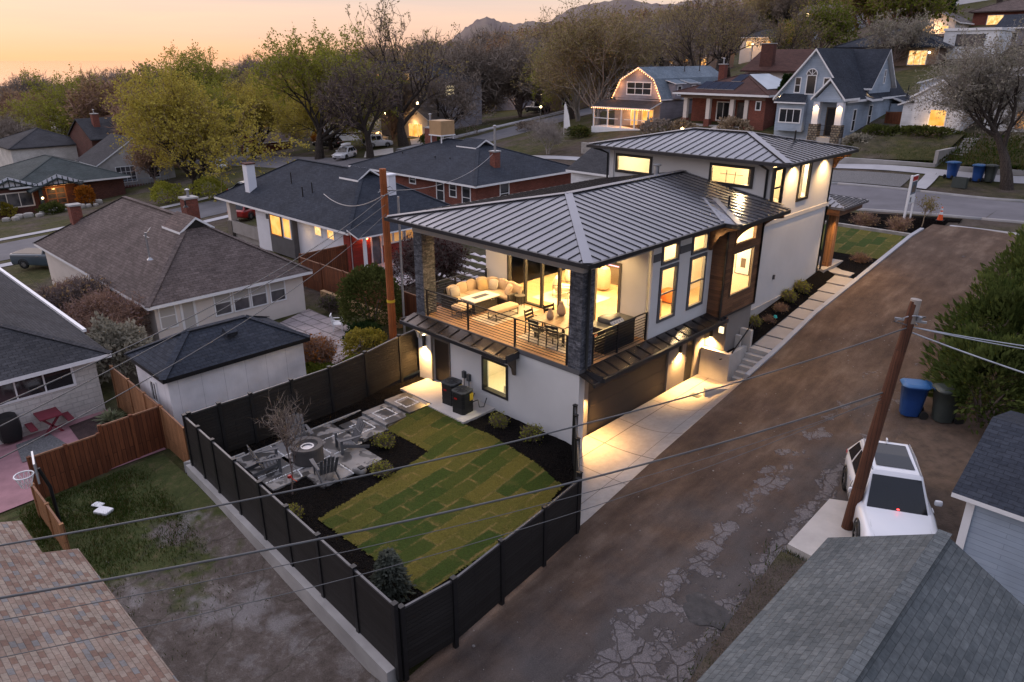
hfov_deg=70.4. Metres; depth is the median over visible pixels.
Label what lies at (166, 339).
overhead wire
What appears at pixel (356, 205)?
overhead wire
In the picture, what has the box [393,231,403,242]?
window
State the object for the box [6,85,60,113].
bare tree
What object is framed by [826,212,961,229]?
mulch bed
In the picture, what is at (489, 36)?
bare tree
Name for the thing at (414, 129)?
window
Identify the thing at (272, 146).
house
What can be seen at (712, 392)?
wall
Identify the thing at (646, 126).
shrub
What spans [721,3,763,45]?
bare tree
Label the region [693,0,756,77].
bare tree
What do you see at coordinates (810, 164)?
window
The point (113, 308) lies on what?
mauve shrub
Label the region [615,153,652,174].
window
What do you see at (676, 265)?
window
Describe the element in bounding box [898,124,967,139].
shrub
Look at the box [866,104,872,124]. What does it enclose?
window
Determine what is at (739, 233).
arched window
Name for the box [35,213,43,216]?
boulder
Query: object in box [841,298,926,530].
utility pole
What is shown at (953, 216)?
kerb
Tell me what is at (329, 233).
window
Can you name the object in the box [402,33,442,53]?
bare tree
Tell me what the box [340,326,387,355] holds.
yellow shrub
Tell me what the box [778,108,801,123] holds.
window
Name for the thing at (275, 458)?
garden chair
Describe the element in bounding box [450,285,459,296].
throw pillow
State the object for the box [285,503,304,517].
shrub
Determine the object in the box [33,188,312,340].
bungalow
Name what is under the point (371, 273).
dome shrub
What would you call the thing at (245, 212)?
parked car
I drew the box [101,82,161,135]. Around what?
bare tree
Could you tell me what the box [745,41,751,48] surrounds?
window
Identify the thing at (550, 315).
vase
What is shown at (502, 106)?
house
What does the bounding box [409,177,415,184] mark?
window
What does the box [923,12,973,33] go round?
house
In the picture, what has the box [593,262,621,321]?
glazed door
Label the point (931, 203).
sapling
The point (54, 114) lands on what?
spring tree
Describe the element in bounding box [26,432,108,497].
wood fence
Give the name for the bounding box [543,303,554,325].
dining chair
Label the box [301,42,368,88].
spring tree
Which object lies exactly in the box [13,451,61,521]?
basketball hoop
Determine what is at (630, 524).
pebbles
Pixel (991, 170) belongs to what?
wheeled bin
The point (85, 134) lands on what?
house
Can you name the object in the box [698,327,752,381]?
low wall
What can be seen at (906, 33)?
tree
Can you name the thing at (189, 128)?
spring tree
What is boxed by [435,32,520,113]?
bare tree
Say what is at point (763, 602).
grass verge
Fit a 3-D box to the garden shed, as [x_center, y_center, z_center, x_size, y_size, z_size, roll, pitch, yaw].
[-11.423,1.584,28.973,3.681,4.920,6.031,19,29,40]
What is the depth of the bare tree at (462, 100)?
111.23 m
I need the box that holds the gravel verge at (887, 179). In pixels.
[832,170,910,186]
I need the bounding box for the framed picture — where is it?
[734,248,751,275]
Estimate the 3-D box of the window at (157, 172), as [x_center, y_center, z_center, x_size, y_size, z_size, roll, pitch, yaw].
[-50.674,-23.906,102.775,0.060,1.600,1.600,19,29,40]
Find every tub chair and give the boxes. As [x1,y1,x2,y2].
[565,270,569,283]
[597,266,610,289]
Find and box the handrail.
[719,321,753,359]
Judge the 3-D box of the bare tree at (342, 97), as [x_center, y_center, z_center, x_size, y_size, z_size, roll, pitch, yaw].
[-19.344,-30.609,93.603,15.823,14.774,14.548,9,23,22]
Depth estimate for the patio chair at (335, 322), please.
37.61 m
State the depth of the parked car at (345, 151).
99.70 m
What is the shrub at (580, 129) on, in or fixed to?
on the ground at (38, 276)
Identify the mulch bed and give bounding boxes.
[227,372,419,453]
[228,376,573,604]
[748,216,915,345]
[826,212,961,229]
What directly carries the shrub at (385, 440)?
on the mulch bed at (551, 455)
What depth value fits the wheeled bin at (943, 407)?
24.40 m
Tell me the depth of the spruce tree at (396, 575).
17.79 m
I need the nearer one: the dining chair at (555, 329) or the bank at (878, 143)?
the dining chair at (555, 329)
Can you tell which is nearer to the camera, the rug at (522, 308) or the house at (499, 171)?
the rug at (522, 308)
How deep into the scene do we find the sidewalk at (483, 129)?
116.38 m
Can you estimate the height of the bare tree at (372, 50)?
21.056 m
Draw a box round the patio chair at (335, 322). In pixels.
[329,313,343,331]
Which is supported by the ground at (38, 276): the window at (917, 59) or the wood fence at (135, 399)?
the wood fence at (135, 399)
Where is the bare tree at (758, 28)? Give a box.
[733,16,770,54]
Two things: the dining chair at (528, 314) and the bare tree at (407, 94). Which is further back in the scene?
the bare tree at (407, 94)
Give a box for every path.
[753,256,854,349]
[917,173,938,188]
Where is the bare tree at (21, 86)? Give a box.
[1,69,63,119]
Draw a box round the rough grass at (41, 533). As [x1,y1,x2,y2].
[16,460,281,659]
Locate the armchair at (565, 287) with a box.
[552,275,569,298]
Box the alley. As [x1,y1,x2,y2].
[403,224,1021,681]
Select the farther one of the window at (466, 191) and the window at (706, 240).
the window at (466, 191)
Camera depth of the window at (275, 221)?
52.35 m
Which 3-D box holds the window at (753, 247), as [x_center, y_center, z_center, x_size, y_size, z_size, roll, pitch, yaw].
[9.206,-2.813,29.123,0.090,1.800,1.740,19,29,40]
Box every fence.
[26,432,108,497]
[30,482,69,549]
[97,404,166,470]
[109,365,189,461]
[181,413,402,681]
[185,329,419,452]
[298,256,441,317]
[299,244,348,286]
[398,476,581,681]
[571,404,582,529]
[884,111,901,123]
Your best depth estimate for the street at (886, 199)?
48.57 m
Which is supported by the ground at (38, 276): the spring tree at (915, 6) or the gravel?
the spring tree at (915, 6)
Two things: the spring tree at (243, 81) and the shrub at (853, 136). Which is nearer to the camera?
the shrub at (853, 136)
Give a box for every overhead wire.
[0,190,390,404]
[0,204,385,426]
[0,214,385,458]
[0,328,906,545]
[0,392,882,598]
[0,397,879,657]
[0,399,880,620]
[324,191,388,205]
[397,160,485,190]
[912,332,1023,373]
[913,327,1023,349]
[916,327,1023,346]
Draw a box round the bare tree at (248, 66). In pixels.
[218,54,285,82]
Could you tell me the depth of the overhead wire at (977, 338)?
17.48 m
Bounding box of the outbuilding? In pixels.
[917,74,957,91]
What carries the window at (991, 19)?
in the house at (992, 14)
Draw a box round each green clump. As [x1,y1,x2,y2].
[305,361,337,374]
[340,354,356,361]
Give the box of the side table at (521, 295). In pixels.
[514,293,524,305]
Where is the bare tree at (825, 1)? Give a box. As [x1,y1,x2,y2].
[795,0,839,4]
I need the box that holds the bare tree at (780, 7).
[766,0,819,25]
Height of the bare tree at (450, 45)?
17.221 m
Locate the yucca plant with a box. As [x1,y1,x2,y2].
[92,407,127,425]
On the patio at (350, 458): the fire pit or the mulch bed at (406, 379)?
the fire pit
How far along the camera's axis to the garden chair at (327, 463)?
22.91 m
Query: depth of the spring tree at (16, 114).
190.70 m
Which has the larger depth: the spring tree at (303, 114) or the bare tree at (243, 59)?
the bare tree at (243, 59)
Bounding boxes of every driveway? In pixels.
[364,148,392,156]
[410,138,420,144]
[580,374,745,524]
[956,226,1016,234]
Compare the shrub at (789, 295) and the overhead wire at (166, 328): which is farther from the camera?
the shrub at (789, 295)
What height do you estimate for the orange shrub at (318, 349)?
2.370 m
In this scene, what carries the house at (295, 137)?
on the ground at (38, 276)
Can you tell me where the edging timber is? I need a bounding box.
[232,410,360,458]
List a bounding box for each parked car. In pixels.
[10,248,47,268]
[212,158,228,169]
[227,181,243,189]
[227,204,255,219]
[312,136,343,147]
[332,143,356,159]
[360,130,387,144]
[362,134,392,147]
[525,101,549,112]
[841,438,942,536]
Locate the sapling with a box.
[916,194,941,226]
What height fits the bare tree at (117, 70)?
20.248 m
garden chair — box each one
[247,445,281,476]
[285,413,313,441]
[309,453,341,488]
[332,418,369,454]
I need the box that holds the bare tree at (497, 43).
[463,31,520,58]
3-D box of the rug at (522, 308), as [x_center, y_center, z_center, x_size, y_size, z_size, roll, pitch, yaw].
[-0.264,-1.073,28.963,1.250,0.012,2.700,19,29,40]
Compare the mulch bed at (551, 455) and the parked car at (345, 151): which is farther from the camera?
the parked car at (345, 151)
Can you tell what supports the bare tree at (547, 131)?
on the ground at (38, 276)
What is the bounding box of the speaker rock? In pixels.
[352,465,366,474]
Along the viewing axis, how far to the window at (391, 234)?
48.97 m
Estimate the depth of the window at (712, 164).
31.41 m
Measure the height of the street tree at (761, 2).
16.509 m
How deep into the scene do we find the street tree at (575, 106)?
100.96 m
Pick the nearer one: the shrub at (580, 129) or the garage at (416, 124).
the shrub at (580, 129)
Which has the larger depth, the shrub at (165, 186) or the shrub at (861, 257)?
the shrub at (165, 186)
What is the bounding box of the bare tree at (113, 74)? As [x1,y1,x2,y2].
[74,68,118,86]
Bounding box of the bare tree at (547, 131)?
[521,113,570,154]
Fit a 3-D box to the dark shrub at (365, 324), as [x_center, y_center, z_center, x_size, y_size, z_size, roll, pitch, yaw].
[-7.098,-0.347,35.435,2.305,1.430,2.082,19,29,40]
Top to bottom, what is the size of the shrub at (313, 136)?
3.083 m
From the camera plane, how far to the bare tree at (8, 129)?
126.14 m
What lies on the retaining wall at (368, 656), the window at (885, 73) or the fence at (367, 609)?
the fence at (367, 609)
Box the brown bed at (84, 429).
[69,413,109,439]
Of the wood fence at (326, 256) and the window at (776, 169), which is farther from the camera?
the wood fence at (326, 256)
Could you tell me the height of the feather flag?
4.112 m
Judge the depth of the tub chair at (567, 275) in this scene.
32.16 m
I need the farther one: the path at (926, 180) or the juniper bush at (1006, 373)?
the path at (926, 180)
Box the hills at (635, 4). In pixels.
[538,0,748,26]
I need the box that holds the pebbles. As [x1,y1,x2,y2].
[106,320,930,681]
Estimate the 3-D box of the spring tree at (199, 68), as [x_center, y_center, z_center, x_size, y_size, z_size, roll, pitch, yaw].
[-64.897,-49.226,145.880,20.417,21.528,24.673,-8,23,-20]
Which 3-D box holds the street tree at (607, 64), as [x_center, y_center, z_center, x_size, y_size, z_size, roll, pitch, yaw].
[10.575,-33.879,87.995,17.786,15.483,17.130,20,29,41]
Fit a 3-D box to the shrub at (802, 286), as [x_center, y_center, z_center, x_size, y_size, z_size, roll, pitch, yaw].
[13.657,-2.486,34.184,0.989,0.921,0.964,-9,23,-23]
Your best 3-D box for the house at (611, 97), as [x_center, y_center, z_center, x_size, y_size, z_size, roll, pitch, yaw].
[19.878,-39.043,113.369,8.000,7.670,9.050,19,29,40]
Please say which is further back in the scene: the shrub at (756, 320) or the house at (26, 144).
the house at (26, 144)
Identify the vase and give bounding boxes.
[546,308,553,319]
[557,301,565,315]
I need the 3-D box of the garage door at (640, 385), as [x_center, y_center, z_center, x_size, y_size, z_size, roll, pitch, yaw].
[4.347,1.724,27.284,0.070,2.290,5.096,19,29,40]
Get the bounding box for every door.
[179,301,198,329]
[370,235,382,263]
[434,339,448,381]
[507,255,568,313]
[587,353,666,434]
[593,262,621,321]
[630,110,637,124]
[683,340,693,381]
[736,102,744,118]
[823,107,835,135]
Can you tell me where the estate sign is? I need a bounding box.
[903,174,918,222]
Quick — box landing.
[400,378,494,423]
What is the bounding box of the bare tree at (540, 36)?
[499,14,560,53]
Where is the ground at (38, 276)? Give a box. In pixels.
[0,0,1023,681]
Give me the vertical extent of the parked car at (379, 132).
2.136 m
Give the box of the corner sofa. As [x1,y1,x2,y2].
[441,276,523,311]
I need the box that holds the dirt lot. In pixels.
[0,453,380,681]
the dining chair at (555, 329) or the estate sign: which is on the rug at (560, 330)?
the dining chair at (555, 329)
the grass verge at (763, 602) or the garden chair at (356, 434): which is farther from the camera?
the garden chair at (356, 434)
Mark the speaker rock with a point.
(359, 470)
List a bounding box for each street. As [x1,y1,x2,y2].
[0,199,226,260]
[181,156,1023,220]
[462,66,733,141]
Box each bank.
[849,130,964,159]
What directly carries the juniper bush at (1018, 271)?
on the ground at (38, 276)
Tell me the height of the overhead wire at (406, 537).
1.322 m
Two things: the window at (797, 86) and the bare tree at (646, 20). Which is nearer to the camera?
the window at (797, 86)
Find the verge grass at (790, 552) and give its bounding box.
[667,537,806,681]
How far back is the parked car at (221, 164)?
105.11 m
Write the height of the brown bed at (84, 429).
0.179 m
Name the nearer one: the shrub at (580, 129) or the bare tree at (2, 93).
the shrub at (580, 129)
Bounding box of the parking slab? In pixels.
[787,499,852,560]
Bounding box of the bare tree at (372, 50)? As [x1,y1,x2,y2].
[352,40,408,67]
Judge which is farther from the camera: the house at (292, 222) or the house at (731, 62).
the house at (731, 62)
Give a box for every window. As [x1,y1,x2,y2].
[0,191,35,208]
[0,367,76,405]
[45,186,68,205]
[115,165,137,182]
[148,167,160,177]
[148,377,159,403]
[157,305,178,329]
[212,292,233,316]
[232,288,251,311]
[249,285,268,307]
[269,214,282,237]
[269,280,286,302]
[281,217,291,239]
[313,226,321,237]
[326,230,334,240]
[382,233,393,244]
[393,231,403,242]
[404,229,412,238]
[408,123,422,137]
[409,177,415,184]
[436,182,444,201]
[449,184,456,197]
[461,186,470,202]
[481,356,507,400]
[499,183,508,195]
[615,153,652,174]
[626,81,651,95]
[641,109,653,122]
[656,262,678,323]
[661,241,680,265]
[685,252,707,310]
[691,232,708,254]
[708,162,754,188]
[715,101,729,120]
[717,325,725,334]
[729,245,755,296]
[735,225,757,246]
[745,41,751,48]
[755,101,761,110]
[769,167,785,203]
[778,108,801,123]
[793,77,801,92]
[795,163,812,201]
[804,75,817,94]
[823,77,830,84]
[850,109,856,131]
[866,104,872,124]
[883,69,886,83]
[906,50,927,64]
[927,109,947,126]
[939,25,948,32]
[954,34,985,45]
[986,15,1003,24]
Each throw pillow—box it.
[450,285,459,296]
[478,279,487,290]
[488,279,498,289]
[504,284,512,294]
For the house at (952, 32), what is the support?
on the ground at (38, 276)
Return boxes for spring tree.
[0,64,112,135]
[0,99,49,124]
[99,47,313,201]
[106,60,192,93]
[122,70,241,169]
[137,39,239,94]
[212,67,316,157]
[213,68,268,142]
[231,72,315,131]
[240,16,410,159]
[258,79,369,149]
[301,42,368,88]
[520,32,592,119]
[738,0,756,10]
[751,8,776,28]
[766,18,809,48]
[791,0,863,48]
[829,0,884,37]
[842,0,909,29]
[856,0,971,31]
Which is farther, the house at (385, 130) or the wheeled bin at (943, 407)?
the house at (385, 130)
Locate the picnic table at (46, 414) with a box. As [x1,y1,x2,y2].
[24,407,73,435]
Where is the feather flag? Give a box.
[564,102,569,128]
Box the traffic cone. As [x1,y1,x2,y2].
[935,207,943,220]
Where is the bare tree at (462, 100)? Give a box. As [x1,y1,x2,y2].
[419,65,496,135]
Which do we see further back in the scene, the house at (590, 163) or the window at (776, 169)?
the house at (590, 163)
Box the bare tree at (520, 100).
[483,32,547,116]
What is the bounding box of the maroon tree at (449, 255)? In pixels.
[384,229,476,291]
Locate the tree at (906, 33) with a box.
[857,7,942,63]
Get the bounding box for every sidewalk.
[0,194,216,240]
[0,215,227,266]
[398,109,567,148]
[533,155,1023,182]
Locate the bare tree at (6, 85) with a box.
[0,75,32,94]
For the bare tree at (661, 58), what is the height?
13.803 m
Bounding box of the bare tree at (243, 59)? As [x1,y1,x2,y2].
[237,54,262,68]
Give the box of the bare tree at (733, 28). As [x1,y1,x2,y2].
[701,0,775,71]
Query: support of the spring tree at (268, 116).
on the ground at (38, 276)
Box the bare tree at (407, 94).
[363,61,433,138]
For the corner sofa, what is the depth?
30.00 m
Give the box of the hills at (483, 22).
[444,17,552,46]
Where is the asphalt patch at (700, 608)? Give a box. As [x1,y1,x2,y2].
[682,592,732,629]
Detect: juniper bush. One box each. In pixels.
[919,318,1023,434]
[934,268,1023,382]
[972,224,1023,331]
[982,256,1023,375]
[994,323,1023,399]
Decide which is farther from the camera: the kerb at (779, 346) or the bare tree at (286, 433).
the kerb at (779, 346)
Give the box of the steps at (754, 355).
[731,345,770,380]
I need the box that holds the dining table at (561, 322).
[531,310,568,345]
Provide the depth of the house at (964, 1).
150.47 m
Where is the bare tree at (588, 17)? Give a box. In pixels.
[574,8,618,32]
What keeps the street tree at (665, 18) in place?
on the ground at (38, 276)
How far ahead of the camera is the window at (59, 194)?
88.57 m
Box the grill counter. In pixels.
[593,312,635,354]
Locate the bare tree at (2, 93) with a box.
[0,85,34,99]
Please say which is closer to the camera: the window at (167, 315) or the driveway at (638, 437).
the driveway at (638, 437)
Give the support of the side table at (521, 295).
on the rug at (522, 308)
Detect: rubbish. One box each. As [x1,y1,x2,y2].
[91,502,104,506]
[93,506,113,515]
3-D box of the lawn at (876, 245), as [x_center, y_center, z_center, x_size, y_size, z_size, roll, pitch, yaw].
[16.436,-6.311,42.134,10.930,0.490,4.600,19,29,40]
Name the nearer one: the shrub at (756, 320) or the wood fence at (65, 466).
the wood fence at (65, 466)
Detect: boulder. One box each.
[2,217,10,221]
[11,216,19,220]
[23,212,33,217]
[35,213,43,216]
[93,199,102,203]
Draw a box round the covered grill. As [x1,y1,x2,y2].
[0,412,22,443]
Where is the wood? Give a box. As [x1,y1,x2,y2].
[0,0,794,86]
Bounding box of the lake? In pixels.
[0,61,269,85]
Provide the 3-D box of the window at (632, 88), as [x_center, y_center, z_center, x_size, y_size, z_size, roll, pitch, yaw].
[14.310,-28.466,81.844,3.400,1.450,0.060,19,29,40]
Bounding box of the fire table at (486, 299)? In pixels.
[460,290,499,313]
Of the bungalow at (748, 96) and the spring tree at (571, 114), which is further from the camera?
the spring tree at (571, 114)
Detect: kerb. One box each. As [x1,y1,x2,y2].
[396,110,568,151]
[744,228,923,378]
[831,182,1023,201]
[857,208,1023,223]
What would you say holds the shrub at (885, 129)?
on the bank at (878, 143)
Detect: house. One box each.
[0,127,78,166]
[0,267,112,444]
[67,109,176,165]
[75,133,175,188]
[214,159,450,271]
[233,127,293,155]
[288,117,309,138]
[348,113,570,204]
[367,60,485,135]
[384,127,868,448]
[487,94,535,110]
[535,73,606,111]
[566,148,609,182]
[591,66,717,131]
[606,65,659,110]
[677,42,736,67]
[739,23,796,63]
[740,43,814,78]
[773,48,914,144]
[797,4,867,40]
[833,29,953,65]
[858,34,943,37]
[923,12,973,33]
[943,27,1014,58]
[956,0,985,4]
[968,0,1023,25]
[995,14,1023,44]
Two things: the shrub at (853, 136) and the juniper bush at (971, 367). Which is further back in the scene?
the shrub at (853, 136)
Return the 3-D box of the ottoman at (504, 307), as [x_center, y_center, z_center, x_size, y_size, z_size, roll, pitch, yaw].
[-0.348,-1.188,28.586,0.520,0.500,1.360,19,29,40]
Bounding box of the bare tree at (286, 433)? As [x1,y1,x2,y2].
[246,388,313,494]
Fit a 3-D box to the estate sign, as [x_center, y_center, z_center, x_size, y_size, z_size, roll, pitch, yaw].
[23.604,-8.391,42.963,0.120,2.900,1.290,19,29,40]
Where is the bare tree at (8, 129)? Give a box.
[0,113,41,137]
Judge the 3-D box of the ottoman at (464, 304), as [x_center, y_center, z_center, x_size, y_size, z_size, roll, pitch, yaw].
[-1.991,-1.240,28.719,0.620,0.500,0.680,19,29,40]
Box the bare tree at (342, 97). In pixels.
[309,45,428,158]
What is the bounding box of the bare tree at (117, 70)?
[97,66,131,80]
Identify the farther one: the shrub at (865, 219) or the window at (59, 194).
the window at (59, 194)
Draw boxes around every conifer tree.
[773,73,792,122]
[923,0,959,15]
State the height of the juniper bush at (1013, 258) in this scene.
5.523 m
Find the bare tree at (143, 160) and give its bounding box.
[119,136,183,185]
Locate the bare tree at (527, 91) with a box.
[512,38,555,114]
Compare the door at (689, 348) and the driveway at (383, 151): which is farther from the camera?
the driveway at (383, 151)
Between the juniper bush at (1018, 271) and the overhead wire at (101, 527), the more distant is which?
the juniper bush at (1018, 271)
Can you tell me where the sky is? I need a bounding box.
[0,0,689,60]
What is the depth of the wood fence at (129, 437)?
25.12 m
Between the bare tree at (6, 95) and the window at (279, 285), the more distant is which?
the bare tree at (6, 95)
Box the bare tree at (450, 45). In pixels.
[433,41,467,51]
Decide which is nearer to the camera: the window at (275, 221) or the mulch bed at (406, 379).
the mulch bed at (406, 379)
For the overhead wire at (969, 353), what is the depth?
17.08 m
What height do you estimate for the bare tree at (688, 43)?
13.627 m
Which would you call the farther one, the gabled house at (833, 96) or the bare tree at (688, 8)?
the bare tree at (688, 8)
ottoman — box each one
[451,302,471,318]
[487,301,518,321]
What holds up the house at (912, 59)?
on the ground at (38, 276)
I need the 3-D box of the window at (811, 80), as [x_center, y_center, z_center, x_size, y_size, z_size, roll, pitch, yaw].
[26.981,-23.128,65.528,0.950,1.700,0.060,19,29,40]
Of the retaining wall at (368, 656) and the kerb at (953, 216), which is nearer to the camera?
the retaining wall at (368, 656)
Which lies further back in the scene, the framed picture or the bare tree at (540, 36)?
the bare tree at (540, 36)
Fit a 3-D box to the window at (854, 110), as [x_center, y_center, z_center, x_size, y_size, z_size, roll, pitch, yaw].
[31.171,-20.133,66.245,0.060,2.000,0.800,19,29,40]
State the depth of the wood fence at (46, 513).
21.04 m
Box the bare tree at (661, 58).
[632,9,731,69]
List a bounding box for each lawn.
[318,406,563,593]
[821,224,905,258]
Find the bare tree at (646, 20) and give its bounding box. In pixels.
[590,9,674,81]
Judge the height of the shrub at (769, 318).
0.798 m
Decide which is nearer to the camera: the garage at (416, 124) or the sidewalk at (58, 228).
the sidewalk at (58, 228)
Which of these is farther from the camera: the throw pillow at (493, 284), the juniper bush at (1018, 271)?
the throw pillow at (493, 284)
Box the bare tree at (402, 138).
[338,0,468,146]
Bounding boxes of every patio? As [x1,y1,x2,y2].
[0,410,165,512]
[236,392,429,490]
[280,309,368,363]
[378,260,414,285]
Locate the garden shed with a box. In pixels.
[123,314,310,426]
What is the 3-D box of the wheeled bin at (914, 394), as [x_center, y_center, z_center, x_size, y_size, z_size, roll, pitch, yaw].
[13.880,1.987,25.058,0.994,1.255,0.773,5,22,13]
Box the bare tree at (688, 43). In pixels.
[658,1,742,65]
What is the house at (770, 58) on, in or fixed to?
on the ground at (38, 276)
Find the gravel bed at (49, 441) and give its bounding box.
[16,433,64,461]
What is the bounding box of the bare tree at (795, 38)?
[751,0,827,48]
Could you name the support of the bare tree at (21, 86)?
on the ground at (38, 276)
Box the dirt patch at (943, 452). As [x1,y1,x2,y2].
[894,397,993,542]
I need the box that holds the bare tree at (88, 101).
[56,63,155,124]
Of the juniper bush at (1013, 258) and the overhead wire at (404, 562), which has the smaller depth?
the overhead wire at (404, 562)
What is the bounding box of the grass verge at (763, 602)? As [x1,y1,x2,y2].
[688,551,805,681]
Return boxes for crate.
[951,176,968,188]
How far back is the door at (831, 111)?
65.20 m
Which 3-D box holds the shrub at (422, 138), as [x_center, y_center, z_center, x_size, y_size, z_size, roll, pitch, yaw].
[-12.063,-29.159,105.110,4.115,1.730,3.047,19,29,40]
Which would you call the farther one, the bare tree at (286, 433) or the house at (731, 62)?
the house at (731, 62)
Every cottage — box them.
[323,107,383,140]
[897,79,981,132]
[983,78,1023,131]
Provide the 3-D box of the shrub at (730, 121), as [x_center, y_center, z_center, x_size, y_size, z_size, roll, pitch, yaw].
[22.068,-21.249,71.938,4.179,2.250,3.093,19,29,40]
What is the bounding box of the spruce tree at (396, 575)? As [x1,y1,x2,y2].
[369,547,416,603]
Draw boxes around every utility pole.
[378,168,405,339]
[436,74,438,116]
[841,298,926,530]
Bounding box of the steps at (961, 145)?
[954,138,979,155]
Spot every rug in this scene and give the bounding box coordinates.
[472,304,538,325]
[517,325,568,353]
[531,290,609,308]
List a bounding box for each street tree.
[510,17,636,121]
[523,0,677,124]
[649,6,684,20]
[652,6,711,42]
[743,0,806,28]
[900,15,1023,190]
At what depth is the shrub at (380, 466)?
23.34 m
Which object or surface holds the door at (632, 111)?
in the gambrel house at (641, 94)
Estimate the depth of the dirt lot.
18.98 m
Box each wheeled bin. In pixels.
[899,378,935,419]
[931,383,970,423]
[943,161,961,178]
[969,164,985,182]
[981,164,999,182]
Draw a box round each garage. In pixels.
[0,520,178,681]
[403,102,452,137]
[697,529,1023,681]
[951,411,1023,604]
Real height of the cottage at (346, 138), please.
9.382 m
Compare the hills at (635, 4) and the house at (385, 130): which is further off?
the hills at (635, 4)
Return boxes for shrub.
[0,201,17,216]
[26,271,115,319]
[34,200,66,213]
[37,273,87,295]
[59,282,153,353]
[72,184,95,203]
[86,310,154,385]
[149,179,186,202]
[188,174,227,198]
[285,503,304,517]
[303,331,345,368]
[310,130,316,141]
[315,292,339,312]
[334,261,404,328]
[340,320,384,346]
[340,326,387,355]
[368,459,394,478]
[370,431,395,448]
[418,133,440,144]
[489,410,510,428]
[514,121,542,130]
[519,422,543,443]
[565,124,590,137]
[636,117,678,133]
[664,118,699,130]
[716,115,754,131]
[749,313,763,328]
[762,314,778,323]
[772,301,788,312]
[780,288,798,302]
[793,279,812,293]
[841,132,875,145]
[849,209,880,227]
[849,250,871,262]
[860,123,902,136]
[885,214,912,231]
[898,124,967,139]
[1006,232,1020,262]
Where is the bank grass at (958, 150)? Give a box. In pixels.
[844,129,1023,169]
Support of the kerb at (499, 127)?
on the ground at (38, 276)
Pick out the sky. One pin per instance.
(30, 30)
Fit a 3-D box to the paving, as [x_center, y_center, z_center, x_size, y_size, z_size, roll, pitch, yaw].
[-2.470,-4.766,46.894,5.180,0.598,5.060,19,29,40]
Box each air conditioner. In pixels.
[441,377,474,405]
[452,385,486,414]
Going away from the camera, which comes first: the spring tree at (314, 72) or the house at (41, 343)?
the house at (41, 343)
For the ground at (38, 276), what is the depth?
77.28 m
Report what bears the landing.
on the ground at (38, 276)
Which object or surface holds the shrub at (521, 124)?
on the ground at (38, 276)
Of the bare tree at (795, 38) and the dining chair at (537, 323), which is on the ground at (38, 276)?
the bare tree at (795, 38)
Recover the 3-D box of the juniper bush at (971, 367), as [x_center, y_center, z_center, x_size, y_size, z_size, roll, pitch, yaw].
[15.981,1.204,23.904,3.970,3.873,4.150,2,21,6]
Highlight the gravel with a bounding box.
[258,396,418,483]
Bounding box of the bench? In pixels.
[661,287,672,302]
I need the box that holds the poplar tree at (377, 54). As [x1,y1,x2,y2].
[362,36,400,65]
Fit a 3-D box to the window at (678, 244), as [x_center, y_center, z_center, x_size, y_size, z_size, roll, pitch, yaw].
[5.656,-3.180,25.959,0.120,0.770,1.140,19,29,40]
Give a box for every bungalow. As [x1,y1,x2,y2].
[0,154,130,218]
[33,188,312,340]
[672,58,781,130]
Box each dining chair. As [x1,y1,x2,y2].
[524,307,542,333]
[527,318,545,344]
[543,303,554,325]
[545,324,564,350]
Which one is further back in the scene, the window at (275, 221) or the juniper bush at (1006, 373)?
the window at (275, 221)
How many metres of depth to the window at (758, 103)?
72.30 m
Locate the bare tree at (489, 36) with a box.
[457,24,523,49]
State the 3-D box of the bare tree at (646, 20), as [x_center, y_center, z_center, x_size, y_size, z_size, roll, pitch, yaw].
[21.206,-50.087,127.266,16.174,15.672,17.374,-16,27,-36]
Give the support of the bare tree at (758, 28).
on the ground at (38, 276)
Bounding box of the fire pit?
[290,436,323,466]
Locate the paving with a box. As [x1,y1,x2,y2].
[435,253,485,281]
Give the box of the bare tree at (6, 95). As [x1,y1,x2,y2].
[0,84,41,108]
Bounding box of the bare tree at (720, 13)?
[701,3,740,43]
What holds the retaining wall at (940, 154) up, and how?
on the ground at (38, 276)
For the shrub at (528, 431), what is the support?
on the mulch bed at (551, 455)
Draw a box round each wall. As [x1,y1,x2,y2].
[183,460,397,681]
[320,290,402,328]
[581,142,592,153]
[703,386,730,396]
[825,221,910,235]
[838,157,934,166]
[933,147,956,166]
[958,166,1023,175]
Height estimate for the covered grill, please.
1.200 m
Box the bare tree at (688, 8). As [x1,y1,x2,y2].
[654,0,727,44]
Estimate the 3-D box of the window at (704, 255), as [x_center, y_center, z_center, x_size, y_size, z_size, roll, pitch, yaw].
[7.047,-2.298,27.847,0.120,2.090,1.180,19,29,40]
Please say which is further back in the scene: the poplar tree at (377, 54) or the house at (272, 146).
the poplar tree at (377, 54)
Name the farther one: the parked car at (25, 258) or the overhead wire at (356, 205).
the parked car at (25, 258)
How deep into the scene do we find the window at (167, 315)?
35.61 m

